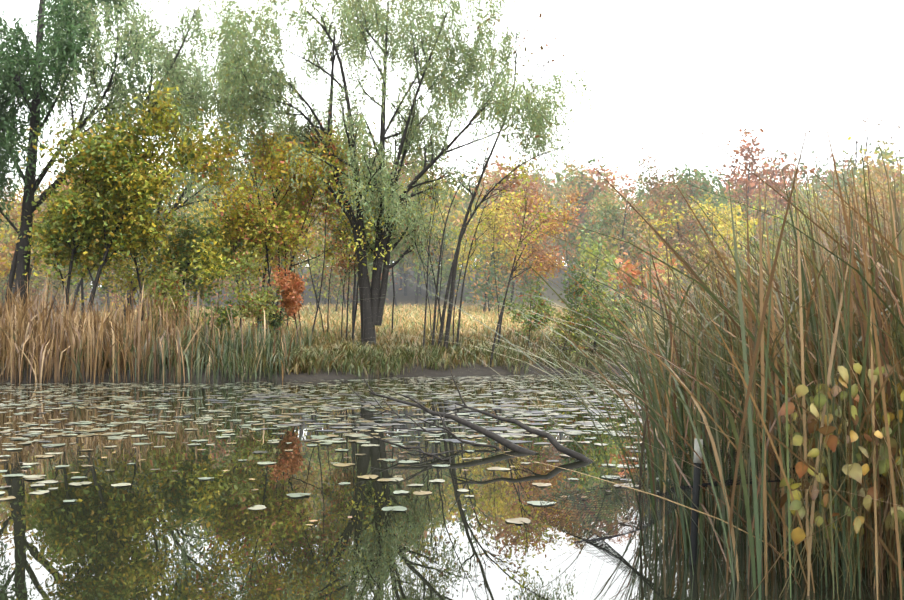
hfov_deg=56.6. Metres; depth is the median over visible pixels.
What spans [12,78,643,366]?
understory trees
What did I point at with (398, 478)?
lily pads
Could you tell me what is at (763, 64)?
sky
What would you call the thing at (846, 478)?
reeds
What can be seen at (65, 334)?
reeds
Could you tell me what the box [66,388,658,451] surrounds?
decayed pads
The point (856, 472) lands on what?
yellow broad leaves
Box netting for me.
[539,433,886,543]
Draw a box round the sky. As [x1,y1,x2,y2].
[0,0,903,286]
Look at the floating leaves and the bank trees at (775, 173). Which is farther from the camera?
the bank trees at (775, 173)
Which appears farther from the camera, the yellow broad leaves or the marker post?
the marker post
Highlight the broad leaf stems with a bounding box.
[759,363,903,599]
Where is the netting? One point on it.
(728, 482)
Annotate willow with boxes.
[0,0,226,316]
[122,28,282,321]
[184,0,595,346]
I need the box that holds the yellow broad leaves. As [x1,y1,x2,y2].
[779,363,903,545]
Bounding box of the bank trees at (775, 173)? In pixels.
[576,104,903,342]
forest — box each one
[0,136,903,310]
[0,148,903,316]
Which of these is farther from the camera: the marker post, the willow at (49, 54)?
the willow at (49, 54)
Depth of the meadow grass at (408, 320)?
38.09 m
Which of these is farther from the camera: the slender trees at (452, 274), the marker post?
the slender trees at (452, 274)
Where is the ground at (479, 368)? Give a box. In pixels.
[0,266,773,382]
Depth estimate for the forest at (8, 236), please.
66.66 m
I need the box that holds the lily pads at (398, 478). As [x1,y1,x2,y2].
[0,372,870,523]
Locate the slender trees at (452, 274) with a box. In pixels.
[404,4,590,351]
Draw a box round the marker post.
[689,439,702,564]
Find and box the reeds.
[0,271,693,382]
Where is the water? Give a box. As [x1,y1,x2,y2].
[0,372,903,599]
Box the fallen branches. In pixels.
[344,368,592,462]
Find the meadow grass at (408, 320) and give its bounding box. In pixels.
[0,302,726,374]
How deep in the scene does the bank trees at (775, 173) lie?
81.01 m
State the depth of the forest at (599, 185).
100.00 m
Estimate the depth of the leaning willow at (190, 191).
41.25 m
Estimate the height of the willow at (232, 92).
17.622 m
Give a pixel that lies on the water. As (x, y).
(173, 527)
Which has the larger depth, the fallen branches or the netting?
the fallen branches
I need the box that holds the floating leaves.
[3,379,768,525]

